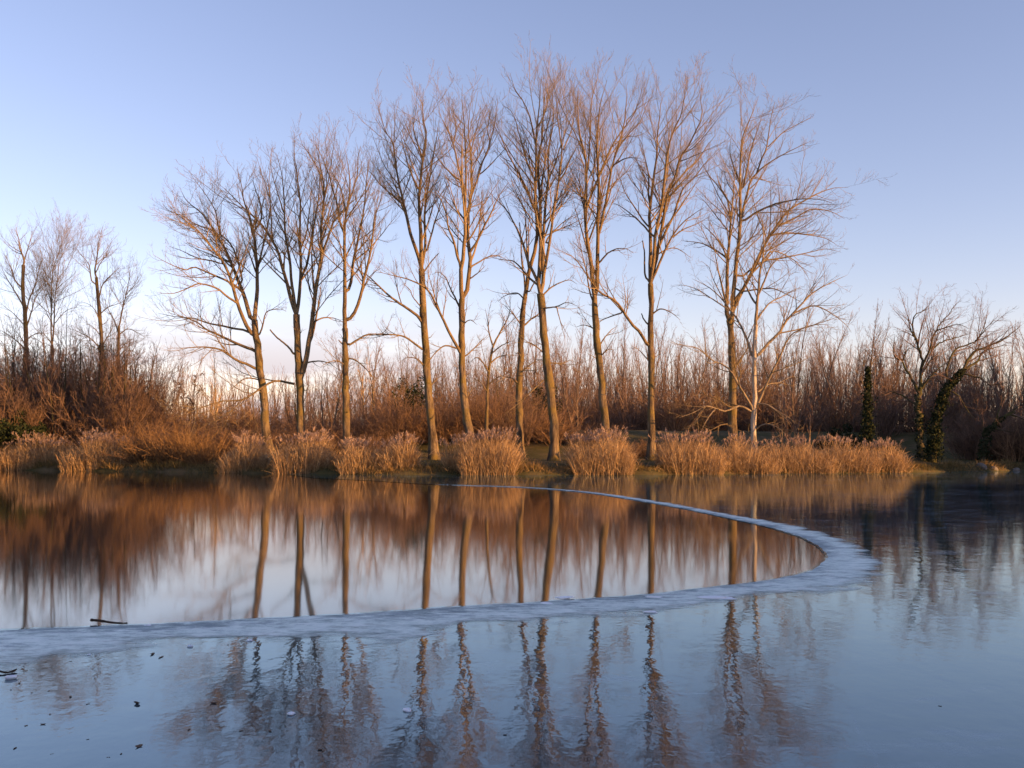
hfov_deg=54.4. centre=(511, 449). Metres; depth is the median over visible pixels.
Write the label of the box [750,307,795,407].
young tree
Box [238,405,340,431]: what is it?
undergrowth shrub
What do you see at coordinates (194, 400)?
young tree
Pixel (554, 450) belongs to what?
poplar tree
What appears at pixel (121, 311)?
tall tree
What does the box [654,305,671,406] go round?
young tree
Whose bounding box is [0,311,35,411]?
tangled tree
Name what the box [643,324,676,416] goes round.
young tree
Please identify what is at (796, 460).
reed clump
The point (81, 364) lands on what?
tangled tree
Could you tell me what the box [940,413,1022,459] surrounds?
thicket shrub
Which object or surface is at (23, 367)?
tangled tree
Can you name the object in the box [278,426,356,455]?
thicket shrub
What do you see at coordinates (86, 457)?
reed bed
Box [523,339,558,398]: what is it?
young tree
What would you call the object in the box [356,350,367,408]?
young tree
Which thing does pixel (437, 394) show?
young tree
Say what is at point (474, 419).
thicket shrub
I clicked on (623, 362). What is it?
young tree
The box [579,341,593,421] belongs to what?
young tree
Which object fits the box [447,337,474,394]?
young tree
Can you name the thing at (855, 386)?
young tree
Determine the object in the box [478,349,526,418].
tangled tree
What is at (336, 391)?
tangled tree
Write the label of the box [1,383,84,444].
thicket shrub
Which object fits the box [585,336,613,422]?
young tree
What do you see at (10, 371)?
tangled tree
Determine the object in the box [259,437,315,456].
thicket shrub
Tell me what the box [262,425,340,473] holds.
reed clump
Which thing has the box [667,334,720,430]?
young tree
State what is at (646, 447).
thicket shrub
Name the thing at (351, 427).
thicket shrub
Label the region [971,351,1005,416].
young tree
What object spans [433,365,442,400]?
young tree
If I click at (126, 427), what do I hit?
thicket shrub
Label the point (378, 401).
undergrowth shrub
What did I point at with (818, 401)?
young tree
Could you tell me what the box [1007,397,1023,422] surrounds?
undergrowth shrub
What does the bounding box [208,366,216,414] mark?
young tree
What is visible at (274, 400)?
young tree
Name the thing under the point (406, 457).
reed clump
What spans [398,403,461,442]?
thicket shrub
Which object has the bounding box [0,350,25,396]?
thicket shrub
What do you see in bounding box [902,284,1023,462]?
ivy clad tree
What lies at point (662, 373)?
young tree
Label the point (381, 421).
thicket shrub
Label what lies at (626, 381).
young tree
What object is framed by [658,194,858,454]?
white poplar tree
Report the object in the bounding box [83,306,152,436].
tangled tree
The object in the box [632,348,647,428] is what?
young tree
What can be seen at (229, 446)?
thicket shrub
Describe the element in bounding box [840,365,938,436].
undergrowth shrub
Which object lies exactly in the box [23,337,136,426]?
thicket shrub
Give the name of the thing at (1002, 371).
young tree
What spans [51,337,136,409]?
thicket shrub
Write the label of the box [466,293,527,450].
young tree
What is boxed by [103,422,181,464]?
willow bush
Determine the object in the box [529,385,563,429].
evergreen bush
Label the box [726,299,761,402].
young tree
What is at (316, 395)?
young tree
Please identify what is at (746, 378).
young tree
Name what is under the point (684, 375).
young tree
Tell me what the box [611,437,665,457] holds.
thicket shrub
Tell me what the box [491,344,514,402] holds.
young tree
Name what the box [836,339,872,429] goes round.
young tree
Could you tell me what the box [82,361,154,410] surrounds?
thicket shrub
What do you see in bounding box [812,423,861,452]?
evergreen bush
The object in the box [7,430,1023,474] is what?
ground
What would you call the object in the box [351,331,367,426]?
golden tree
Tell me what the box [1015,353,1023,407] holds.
young tree
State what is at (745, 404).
undergrowth shrub
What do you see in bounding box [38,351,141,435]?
thicket shrub
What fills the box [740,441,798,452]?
thicket shrub
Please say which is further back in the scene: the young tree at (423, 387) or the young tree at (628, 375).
the young tree at (423, 387)
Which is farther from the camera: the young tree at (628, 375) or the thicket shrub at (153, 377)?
the young tree at (628, 375)
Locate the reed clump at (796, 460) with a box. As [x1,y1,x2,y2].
[759,434,846,473]
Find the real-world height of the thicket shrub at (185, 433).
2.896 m
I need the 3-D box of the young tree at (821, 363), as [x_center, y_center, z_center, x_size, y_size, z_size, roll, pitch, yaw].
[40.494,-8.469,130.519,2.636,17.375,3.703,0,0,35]
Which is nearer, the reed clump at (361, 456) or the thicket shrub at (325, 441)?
the reed clump at (361, 456)
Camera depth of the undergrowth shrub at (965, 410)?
100.58 m
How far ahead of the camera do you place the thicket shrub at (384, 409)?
84.29 m
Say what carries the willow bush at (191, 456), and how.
on the ground at (536, 450)
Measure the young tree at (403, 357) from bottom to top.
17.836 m
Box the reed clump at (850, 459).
[814,432,888,472]
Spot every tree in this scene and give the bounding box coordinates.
[0,217,67,382]
[0,307,54,406]
[0,309,51,423]
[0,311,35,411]
[0,327,59,409]
[0,359,15,414]
[1,321,77,425]
[8,198,113,370]
[14,326,58,408]
[26,292,93,448]
[42,312,87,367]
[46,325,98,444]
[47,324,133,448]
[51,317,102,429]
[61,224,136,384]
[65,324,126,444]
[79,303,137,431]
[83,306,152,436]
[89,313,145,397]
[95,247,165,371]
[97,319,151,406]
[110,316,168,430]
[136,141,303,455]
[172,380,190,431]
[176,111,363,451]
[178,353,188,418]
[184,371,204,433]
[189,342,208,412]
[189,370,208,416]
[204,374,235,425]
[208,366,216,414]
[209,344,223,430]
[222,375,244,421]
[239,368,270,419]
[240,376,251,412]
[269,383,281,418]
[273,374,317,430]
[281,394,316,423]
[282,374,290,415]
[293,115,411,460]
[304,376,341,423]
[305,348,356,440]
[306,366,337,424]
[307,359,362,434]
[321,331,389,414]
[325,333,342,404]
[333,58,471,459]
[337,357,400,417]
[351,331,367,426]
[351,375,391,418]
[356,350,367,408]
[359,367,387,415]
[364,340,376,416]
[367,341,382,414]
[371,68,524,447]
[376,378,424,412]
[378,345,393,414]
[378,359,424,423]
[380,355,405,401]
[381,359,393,409]
[385,365,416,413]
[395,327,413,393]
[407,352,424,400]
[410,369,437,401]
[411,339,419,404]
[416,369,448,405]
[430,371,446,405]
[432,378,441,411]
[433,342,473,412]
[433,360,443,408]
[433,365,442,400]
[438,367,452,395]
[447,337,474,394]
[449,343,472,402]
[465,340,484,401]
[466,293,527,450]
[467,347,487,398]
[471,364,489,400]
[477,37,592,460]
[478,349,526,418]
[480,371,527,404]
[482,363,532,395]
[488,36,599,460]
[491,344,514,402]
[493,314,518,406]
[497,327,525,397]
[499,302,516,391]
[499,355,557,402]
[512,361,542,406]
[514,329,542,398]
[522,304,543,410]
[523,332,531,392]
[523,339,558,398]
[524,332,563,405]
[524,353,563,402]
[527,373,570,414]
[532,373,584,423]
[533,47,668,450]
[539,52,741,460]
[546,342,587,429]
[547,325,596,407]
[549,333,571,401]
[564,315,591,419]
[567,362,618,426]
[567,364,598,427]
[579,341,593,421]
[580,367,613,425]
[581,369,620,427]
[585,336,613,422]
[585,370,636,408]
[590,356,615,416]
[591,352,644,426]
[595,356,631,414]
[596,343,611,414]
[609,338,626,419]
[610,377,647,425]
[611,342,638,418]
[611,366,636,407]
[617,302,630,426]
[620,361,647,410]
[630,384,679,430]
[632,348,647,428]
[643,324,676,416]
[653,322,670,430]
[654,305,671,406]
[654,368,673,408]
[654,379,671,426]
[655,346,688,422]
[655,359,672,426]
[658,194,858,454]
[659,344,701,430]
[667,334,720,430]
[672,333,684,400]
[672,343,690,410]
[673,350,695,419]
[674,358,723,413]
[675,59,895,453]
[676,347,751,430]
[687,355,697,402]
[690,342,697,400]
[698,366,775,419]
[700,312,709,400]
[705,342,738,420]
[710,323,722,428]
[722,335,780,404]
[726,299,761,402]
[726,342,781,429]
[736,356,792,429]
[737,369,746,415]
[738,317,762,409]
[742,339,777,430]
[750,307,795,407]
[758,327,786,411]
[768,373,803,430]
[771,361,803,448]
[772,313,783,398]
[772,354,824,422]
[778,341,822,456]
[786,292,814,405]
[786,326,802,414]
[786,345,801,416]
[786,346,818,417]
[796,342,801,416]
[798,352,820,408]
[798,358,856,412]
[800,351,840,404]
[805,323,893,431]
[805,333,824,404]
[806,340,834,431]
[808,327,842,414]
[812,350,855,416]
[813,320,834,408]
[816,308,859,431]
[819,320,866,414]
[820,348,833,414]
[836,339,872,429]
[836,353,853,409]
[838,354,881,430]
[842,340,866,408]
[845,340,852,401]
[847,301,882,400]
[849,332,904,431]
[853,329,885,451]
[861,341,889,385]
[862,324,886,405]
[867,326,926,432]
[869,280,977,461]
[873,362,940,432]
[874,319,892,406]
[890,319,910,407]
[900,368,938,429]
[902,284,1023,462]
[905,310,928,396]
[905,354,954,405]
[905,369,960,413]
[917,333,944,399]
[922,302,939,406]
[922,310,943,422]
[923,330,952,394]
[933,335,964,431]
[934,366,982,431]
[935,345,992,411]
[937,368,1001,430]
[941,354,960,414]
[943,327,964,393]
[955,352,1000,420]
[958,381,1023,461]
[959,342,985,409]
[964,337,982,396]
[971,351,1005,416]
[973,363,991,418]
[974,326,986,395]
[975,339,1007,414]
[980,315,1008,407]
[988,369,1021,420]
[990,343,1012,405]
[999,354,1023,414]
[1001,319,1019,408]
[1010,372,1023,411]
[1012,325,1023,390]
[1015,343,1023,412]
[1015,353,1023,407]
[1016,324,1023,362]
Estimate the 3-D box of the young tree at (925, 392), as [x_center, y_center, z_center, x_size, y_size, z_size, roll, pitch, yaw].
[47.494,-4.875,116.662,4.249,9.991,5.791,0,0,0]
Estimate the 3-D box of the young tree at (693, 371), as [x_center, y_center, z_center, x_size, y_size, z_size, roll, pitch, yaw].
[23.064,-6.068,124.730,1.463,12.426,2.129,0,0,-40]
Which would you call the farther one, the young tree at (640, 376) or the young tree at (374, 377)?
the young tree at (640, 376)
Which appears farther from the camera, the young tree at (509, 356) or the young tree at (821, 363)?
the young tree at (821, 363)
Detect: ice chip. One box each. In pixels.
[5,675,16,678]
[402,708,410,711]
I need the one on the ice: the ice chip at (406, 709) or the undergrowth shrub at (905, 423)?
the ice chip at (406, 709)
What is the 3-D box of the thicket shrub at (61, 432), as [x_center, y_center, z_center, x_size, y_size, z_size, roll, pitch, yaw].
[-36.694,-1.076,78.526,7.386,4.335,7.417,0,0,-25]
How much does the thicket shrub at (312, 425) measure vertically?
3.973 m
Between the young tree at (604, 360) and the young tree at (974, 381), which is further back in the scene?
the young tree at (604, 360)
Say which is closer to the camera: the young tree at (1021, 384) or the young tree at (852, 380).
the young tree at (852, 380)
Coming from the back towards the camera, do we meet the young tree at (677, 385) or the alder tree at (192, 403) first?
the young tree at (677, 385)
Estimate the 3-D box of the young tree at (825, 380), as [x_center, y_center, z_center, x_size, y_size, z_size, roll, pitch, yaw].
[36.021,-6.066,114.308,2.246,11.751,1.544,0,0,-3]
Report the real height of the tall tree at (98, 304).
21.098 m
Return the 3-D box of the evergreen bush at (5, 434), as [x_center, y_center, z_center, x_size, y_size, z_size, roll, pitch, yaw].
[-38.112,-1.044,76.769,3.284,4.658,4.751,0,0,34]
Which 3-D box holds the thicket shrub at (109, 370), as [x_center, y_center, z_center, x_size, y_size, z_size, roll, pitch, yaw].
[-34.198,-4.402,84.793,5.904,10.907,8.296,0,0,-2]
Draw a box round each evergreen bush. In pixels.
[0,407,36,456]
[11,421,50,449]
[390,372,425,420]
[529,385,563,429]
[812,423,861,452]
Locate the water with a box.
[0,470,824,628]
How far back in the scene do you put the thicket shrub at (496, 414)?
83.97 m
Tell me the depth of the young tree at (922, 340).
140.22 m
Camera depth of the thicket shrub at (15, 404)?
77.52 m
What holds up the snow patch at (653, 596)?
on the frosted ice rim
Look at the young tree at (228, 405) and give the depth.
112.41 m
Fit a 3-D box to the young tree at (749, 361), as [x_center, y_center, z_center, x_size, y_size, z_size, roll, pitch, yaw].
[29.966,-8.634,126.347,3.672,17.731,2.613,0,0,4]
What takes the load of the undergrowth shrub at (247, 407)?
on the ground at (536, 450)
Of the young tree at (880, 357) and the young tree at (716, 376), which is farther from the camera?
the young tree at (716, 376)
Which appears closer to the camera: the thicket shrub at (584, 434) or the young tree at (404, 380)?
the thicket shrub at (584, 434)
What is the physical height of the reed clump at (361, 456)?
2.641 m
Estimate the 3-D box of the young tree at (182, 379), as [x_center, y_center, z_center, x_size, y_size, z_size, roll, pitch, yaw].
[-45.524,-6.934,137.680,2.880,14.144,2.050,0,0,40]
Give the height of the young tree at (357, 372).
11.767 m
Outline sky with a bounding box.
[0,0,1023,425]
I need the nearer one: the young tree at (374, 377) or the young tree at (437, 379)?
the young tree at (374, 377)
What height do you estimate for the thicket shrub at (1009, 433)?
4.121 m
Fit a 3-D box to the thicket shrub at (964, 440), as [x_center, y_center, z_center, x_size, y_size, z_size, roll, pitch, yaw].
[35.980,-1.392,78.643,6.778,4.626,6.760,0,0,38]
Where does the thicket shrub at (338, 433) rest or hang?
on the ground at (536, 450)
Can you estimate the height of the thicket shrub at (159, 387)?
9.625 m
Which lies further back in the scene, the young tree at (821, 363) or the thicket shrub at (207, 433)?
the young tree at (821, 363)
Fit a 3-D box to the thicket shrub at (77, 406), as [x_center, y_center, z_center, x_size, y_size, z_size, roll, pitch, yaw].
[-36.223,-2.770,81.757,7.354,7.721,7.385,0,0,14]
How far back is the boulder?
70.30 m
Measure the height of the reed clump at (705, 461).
3.145 m
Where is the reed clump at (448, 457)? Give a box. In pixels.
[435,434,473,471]
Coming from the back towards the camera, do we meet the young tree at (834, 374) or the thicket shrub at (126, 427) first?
the young tree at (834, 374)
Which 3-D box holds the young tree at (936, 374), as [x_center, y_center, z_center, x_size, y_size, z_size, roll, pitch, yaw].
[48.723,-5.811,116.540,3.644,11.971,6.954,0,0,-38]
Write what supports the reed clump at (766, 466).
on the ground at (536, 450)
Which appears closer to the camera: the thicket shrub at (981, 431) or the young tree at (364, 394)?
the thicket shrub at (981, 431)
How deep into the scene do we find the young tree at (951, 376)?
109.20 m
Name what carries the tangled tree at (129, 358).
on the ground at (536, 450)
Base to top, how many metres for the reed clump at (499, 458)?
3.196 m
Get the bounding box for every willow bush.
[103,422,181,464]
[118,413,227,464]
[162,426,235,465]
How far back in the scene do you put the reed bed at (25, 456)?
73.81 m
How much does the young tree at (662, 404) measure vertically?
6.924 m
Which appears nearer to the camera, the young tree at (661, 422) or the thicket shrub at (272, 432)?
the thicket shrub at (272, 432)
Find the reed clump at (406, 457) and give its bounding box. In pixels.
[375,430,436,472]
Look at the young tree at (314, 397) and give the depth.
112.11 m
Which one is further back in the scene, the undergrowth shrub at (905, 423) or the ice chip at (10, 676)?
the undergrowth shrub at (905, 423)
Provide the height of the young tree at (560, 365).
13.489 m
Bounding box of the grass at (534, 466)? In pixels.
[15,456,1023,474]
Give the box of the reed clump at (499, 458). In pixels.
[442,425,531,474]
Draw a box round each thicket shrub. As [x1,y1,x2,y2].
[0,332,78,417]
[0,339,64,413]
[0,346,82,411]
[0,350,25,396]
[0,381,39,422]
[0,382,32,446]
[0,389,54,449]
[0,389,65,452]
[1,352,93,431]
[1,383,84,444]
[12,401,53,445]
[14,413,89,449]
[17,393,82,439]
[21,392,125,444]
[22,357,102,393]
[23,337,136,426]
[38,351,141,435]
[41,402,119,448]
[46,380,128,450]
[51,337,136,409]
[53,381,106,444]
[53,387,161,449]
[66,379,159,443]
[69,337,149,399]
[71,351,188,431]
[77,404,169,450]
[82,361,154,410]
[88,339,203,431]
[89,381,202,438]
[106,436,172,463]
[108,345,177,411]
[112,343,189,420]
[119,419,215,445]
[120,414,196,442]
[136,417,247,444]
[140,425,257,450]
[149,409,224,439]
[154,431,248,459]
[160,426,259,458]
[181,426,282,440]
[195,424,283,457]
[197,432,276,453]
[202,423,296,449]
[223,433,288,450]
[237,423,318,443]
[242,414,323,440]
[250,426,311,438]
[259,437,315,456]
[270,403,375,439]
[270,412,340,444]
[276,434,375,454]
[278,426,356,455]
[290,405,397,445]
[305,422,372,449]
[312,421,405,448]
[315,402,422,447]
[325,427,424,452]
[326,415,394,444]
[331,439,423,456]
[351,396,437,428]
[364,400,436,445]
[371,394,453,443]
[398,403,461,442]
[402,398,480,438]
[419,400,497,443]
[433,386,514,437]
[444,382,531,424]
[446,392,538,444]
[455,386,557,430]
[459,403,515,430]
[475,390,578,445]
[494,390,572,429]
[499,408,599,445]
[505,401,584,441]
[527,422,634,445]
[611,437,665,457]
[622,438,696,457]
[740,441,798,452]
[765,444,827,456]
[923,409,1020,459]
[927,404,1007,459]
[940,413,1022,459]
[949,406,1023,459]
[971,412,1023,455]
[984,405,1023,435]
[984,408,1023,457]
[986,405,1023,461]
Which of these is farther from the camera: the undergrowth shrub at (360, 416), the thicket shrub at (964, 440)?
the undergrowth shrub at (360, 416)
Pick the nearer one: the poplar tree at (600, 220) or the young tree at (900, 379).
the poplar tree at (600, 220)
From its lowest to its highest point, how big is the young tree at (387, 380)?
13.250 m
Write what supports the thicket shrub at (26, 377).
on the ground at (536, 450)
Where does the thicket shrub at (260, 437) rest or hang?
on the ground at (536, 450)
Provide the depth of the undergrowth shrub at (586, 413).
111.01 m
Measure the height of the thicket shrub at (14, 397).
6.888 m
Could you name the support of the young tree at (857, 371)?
on the ground at (536, 450)
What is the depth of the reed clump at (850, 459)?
64.87 m
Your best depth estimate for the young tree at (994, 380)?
109.11 m
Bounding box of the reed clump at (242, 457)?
[213,429,279,472]
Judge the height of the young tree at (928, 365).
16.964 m
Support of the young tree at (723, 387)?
on the ground at (536, 450)
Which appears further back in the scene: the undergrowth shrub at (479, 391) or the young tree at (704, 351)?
the young tree at (704, 351)
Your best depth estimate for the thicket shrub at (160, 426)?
80.34 m
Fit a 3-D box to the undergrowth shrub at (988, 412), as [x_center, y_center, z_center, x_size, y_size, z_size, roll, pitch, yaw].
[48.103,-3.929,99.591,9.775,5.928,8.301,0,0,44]
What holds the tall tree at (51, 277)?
on the ground at (536, 450)
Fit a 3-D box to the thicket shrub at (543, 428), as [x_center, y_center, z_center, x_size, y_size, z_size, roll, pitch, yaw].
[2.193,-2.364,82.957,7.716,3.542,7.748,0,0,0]
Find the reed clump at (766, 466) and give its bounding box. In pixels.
[715,431,786,473]
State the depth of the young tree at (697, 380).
142.44 m
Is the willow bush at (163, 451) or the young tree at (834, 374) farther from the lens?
the young tree at (834, 374)
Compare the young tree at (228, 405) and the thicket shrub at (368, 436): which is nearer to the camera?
the thicket shrub at (368, 436)
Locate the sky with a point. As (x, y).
(101, 100)
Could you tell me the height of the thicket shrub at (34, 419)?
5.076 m
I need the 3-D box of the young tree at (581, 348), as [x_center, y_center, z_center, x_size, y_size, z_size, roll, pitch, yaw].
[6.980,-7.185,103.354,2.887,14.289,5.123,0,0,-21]
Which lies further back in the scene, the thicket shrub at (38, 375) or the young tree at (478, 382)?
the young tree at (478, 382)
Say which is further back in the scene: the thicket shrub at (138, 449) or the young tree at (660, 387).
the young tree at (660, 387)
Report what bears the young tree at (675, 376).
on the ground at (536, 450)
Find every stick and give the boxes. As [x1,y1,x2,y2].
[0,669,16,672]
[90,618,127,623]
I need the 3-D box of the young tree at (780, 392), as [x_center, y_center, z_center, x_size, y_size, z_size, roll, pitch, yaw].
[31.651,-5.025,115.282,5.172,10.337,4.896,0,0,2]
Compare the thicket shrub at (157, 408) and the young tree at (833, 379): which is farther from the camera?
the young tree at (833, 379)
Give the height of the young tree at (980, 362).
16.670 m
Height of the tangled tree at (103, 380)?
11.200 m
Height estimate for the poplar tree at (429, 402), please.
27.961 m
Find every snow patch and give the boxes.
[555,596,573,599]
[645,596,660,597]
[697,596,735,599]
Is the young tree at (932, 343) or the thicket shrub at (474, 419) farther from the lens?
the young tree at (932, 343)
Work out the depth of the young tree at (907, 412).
104.47 m
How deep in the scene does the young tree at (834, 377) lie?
116.55 m
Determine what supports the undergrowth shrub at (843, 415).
on the ground at (536, 450)
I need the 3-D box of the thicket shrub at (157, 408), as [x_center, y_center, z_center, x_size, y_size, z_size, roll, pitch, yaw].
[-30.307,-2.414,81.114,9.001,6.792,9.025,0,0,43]
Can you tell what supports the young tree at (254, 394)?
on the ground at (536, 450)
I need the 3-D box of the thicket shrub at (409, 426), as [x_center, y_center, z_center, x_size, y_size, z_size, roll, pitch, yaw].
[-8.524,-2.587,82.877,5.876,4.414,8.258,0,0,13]
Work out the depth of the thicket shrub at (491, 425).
81.31 m
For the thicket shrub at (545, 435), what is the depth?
81.39 m
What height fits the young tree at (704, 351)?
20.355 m
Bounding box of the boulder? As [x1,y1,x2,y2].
[976,463,986,469]
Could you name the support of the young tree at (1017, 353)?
on the ground at (536, 450)
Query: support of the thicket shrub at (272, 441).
on the ground at (536, 450)
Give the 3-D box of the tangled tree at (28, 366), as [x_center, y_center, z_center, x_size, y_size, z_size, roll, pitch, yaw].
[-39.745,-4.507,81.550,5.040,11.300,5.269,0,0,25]
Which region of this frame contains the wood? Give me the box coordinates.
[121,321,1023,430]
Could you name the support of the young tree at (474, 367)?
on the ground at (536, 450)
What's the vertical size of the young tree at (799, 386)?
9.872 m
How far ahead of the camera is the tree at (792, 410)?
77.71 m
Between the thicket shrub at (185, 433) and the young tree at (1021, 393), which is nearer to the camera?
the thicket shrub at (185, 433)
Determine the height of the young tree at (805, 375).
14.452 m
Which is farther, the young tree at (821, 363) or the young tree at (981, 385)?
the young tree at (821, 363)
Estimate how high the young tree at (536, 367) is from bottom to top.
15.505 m
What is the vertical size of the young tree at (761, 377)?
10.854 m
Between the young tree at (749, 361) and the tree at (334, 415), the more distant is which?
the young tree at (749, 361)
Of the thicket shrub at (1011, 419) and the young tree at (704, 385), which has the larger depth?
the young tree at (704, 385)
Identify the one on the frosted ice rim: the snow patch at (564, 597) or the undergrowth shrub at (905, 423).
the snow patch at (564, 597)
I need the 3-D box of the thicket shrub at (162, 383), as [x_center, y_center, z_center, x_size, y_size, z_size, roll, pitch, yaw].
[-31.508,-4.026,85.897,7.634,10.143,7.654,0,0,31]
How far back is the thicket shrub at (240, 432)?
79.11 m
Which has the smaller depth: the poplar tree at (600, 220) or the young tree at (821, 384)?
the poplar tree at (600, 220)
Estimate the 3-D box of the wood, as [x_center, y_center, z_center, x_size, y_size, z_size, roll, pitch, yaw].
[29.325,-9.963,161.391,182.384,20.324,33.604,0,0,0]
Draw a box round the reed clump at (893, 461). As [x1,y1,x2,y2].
[852,437,917,472]
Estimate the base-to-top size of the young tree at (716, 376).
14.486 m
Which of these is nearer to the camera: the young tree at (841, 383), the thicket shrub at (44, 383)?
the thicket shrub at (44, 383)
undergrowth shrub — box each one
[168,406,260,431]
[170,402,231,433]
[196,398,290,431]
[207,403,294,431]
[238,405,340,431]
[332,406,381,428]
[357,383,398,422]
[376,383,455,418]
[392,390,475,420]
[418,364,532,418]
[522,373,597,430]
[539,391,619,429]
[567,404,645,430]
[568,404,631,429]
[583,373,687,430]
[593,383,665,429]
[613,399,685,430]
[628,381,719,430]
[629,371,750,430]
[654,392,726,430]
[663,389,748,430]
[696,386,797,431]
[725,392,830,431]
[761,384,859,431]
[777,398,860,431]
[795,388,863,431]
[808,397,894,431]
[837,405,905,431]
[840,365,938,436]
[849,405,914,432]
[872,390,982,432]
[891,380,985,431]
[901,387,1017,431]
[947,382,1023,430]
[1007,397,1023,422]
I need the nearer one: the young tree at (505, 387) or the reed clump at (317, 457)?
the reed clump at (317, 457)
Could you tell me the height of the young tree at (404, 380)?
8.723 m
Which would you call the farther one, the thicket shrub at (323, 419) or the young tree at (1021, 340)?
the young tree at (1021, 340)
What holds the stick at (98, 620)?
on the frosted ice rim
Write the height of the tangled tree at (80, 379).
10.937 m
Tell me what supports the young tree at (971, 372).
on the ground at (536, 450)
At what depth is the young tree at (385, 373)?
113.00 m
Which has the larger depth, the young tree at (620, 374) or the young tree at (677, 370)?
the young tree at (677, 370)
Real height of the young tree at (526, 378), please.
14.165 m
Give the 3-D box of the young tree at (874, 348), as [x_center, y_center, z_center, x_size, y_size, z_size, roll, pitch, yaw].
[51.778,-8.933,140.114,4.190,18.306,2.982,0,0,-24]
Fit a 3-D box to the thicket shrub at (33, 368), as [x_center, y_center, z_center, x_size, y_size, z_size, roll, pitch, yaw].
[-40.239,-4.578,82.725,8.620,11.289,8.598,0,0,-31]
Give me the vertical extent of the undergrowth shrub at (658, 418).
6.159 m
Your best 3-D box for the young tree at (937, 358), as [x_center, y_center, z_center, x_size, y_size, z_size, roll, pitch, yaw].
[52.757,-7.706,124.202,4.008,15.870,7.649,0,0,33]
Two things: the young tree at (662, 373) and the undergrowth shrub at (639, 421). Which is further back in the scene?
the young tree at (662, 373)
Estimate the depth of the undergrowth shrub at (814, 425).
100.18 m
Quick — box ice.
[0,470,1023,767]
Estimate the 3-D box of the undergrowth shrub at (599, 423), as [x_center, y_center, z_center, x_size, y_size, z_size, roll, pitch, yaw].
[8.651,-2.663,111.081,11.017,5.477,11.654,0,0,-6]
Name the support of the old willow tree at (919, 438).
on the ground at (536, 450)
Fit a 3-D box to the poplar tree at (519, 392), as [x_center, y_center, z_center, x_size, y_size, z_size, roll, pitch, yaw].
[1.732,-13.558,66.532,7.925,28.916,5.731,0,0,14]
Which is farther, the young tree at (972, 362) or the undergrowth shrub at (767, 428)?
the young tree at (972, 362)
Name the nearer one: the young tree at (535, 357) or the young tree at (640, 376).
the young tree at (535, 357)
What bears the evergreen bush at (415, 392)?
on the ground at (536, 450)
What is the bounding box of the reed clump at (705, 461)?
[641,426,738,474]
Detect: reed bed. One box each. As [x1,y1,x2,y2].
[0,430,83,469]
[54,427,141,470]
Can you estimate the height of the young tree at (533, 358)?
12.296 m
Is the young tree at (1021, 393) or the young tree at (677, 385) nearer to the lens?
the young tree at (677, 385)
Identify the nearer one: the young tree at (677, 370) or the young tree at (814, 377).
the young tree at (814, 377)
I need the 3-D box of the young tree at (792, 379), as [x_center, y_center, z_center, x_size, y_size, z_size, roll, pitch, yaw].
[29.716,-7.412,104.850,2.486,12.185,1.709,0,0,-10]
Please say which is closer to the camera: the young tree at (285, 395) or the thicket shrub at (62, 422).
the thicket shrub at (62, 422)
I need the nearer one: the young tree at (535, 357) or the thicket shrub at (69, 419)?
the thicket shrub at (69, 419)
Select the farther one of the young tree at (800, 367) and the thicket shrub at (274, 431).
the young tree at (800, 367)
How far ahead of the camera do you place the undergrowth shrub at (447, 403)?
101.33 m
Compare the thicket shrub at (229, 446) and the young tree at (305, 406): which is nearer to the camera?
the thicket shrub at (229, 446)
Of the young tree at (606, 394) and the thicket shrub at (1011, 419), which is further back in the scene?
the young tree at (606, 394)
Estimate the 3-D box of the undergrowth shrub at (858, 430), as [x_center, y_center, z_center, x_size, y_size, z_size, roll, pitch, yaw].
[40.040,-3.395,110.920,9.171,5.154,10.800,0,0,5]
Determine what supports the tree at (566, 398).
on the ground at (536, 450)
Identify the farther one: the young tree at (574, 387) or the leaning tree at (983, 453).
the young tree at (574, 387)
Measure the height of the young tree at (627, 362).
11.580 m
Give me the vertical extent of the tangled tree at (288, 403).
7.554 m
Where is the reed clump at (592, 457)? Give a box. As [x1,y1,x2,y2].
[556,423,648,474]
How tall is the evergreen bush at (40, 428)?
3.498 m
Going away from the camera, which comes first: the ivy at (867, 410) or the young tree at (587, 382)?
the ivy at (867, 410)
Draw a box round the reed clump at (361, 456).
[327,434,388,473]
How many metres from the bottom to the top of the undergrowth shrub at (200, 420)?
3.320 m
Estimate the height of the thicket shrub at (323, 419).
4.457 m
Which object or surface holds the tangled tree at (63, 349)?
on the ground at (536, 450)
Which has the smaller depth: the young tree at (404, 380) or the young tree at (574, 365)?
the young tree at (404, 380)
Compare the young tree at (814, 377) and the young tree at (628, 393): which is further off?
the young tree at (814, 377)
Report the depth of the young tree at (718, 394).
106.71 m
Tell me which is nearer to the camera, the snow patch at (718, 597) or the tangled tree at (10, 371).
the snow patch at (718, 597)
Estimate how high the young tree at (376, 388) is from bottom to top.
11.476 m
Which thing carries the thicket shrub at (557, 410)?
on the ground at (536, 450)
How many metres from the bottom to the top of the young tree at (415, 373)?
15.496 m
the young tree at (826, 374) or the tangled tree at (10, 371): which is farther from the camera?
the young tree at (826, 374)
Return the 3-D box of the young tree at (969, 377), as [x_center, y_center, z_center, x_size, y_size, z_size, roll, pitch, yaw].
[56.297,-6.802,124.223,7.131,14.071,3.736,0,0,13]
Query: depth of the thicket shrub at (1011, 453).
76.20 m
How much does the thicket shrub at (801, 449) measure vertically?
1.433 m
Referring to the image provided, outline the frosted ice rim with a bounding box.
[0,484,880,663]
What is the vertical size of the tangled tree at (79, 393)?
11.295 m
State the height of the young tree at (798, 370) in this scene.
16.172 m
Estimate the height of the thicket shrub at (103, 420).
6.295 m

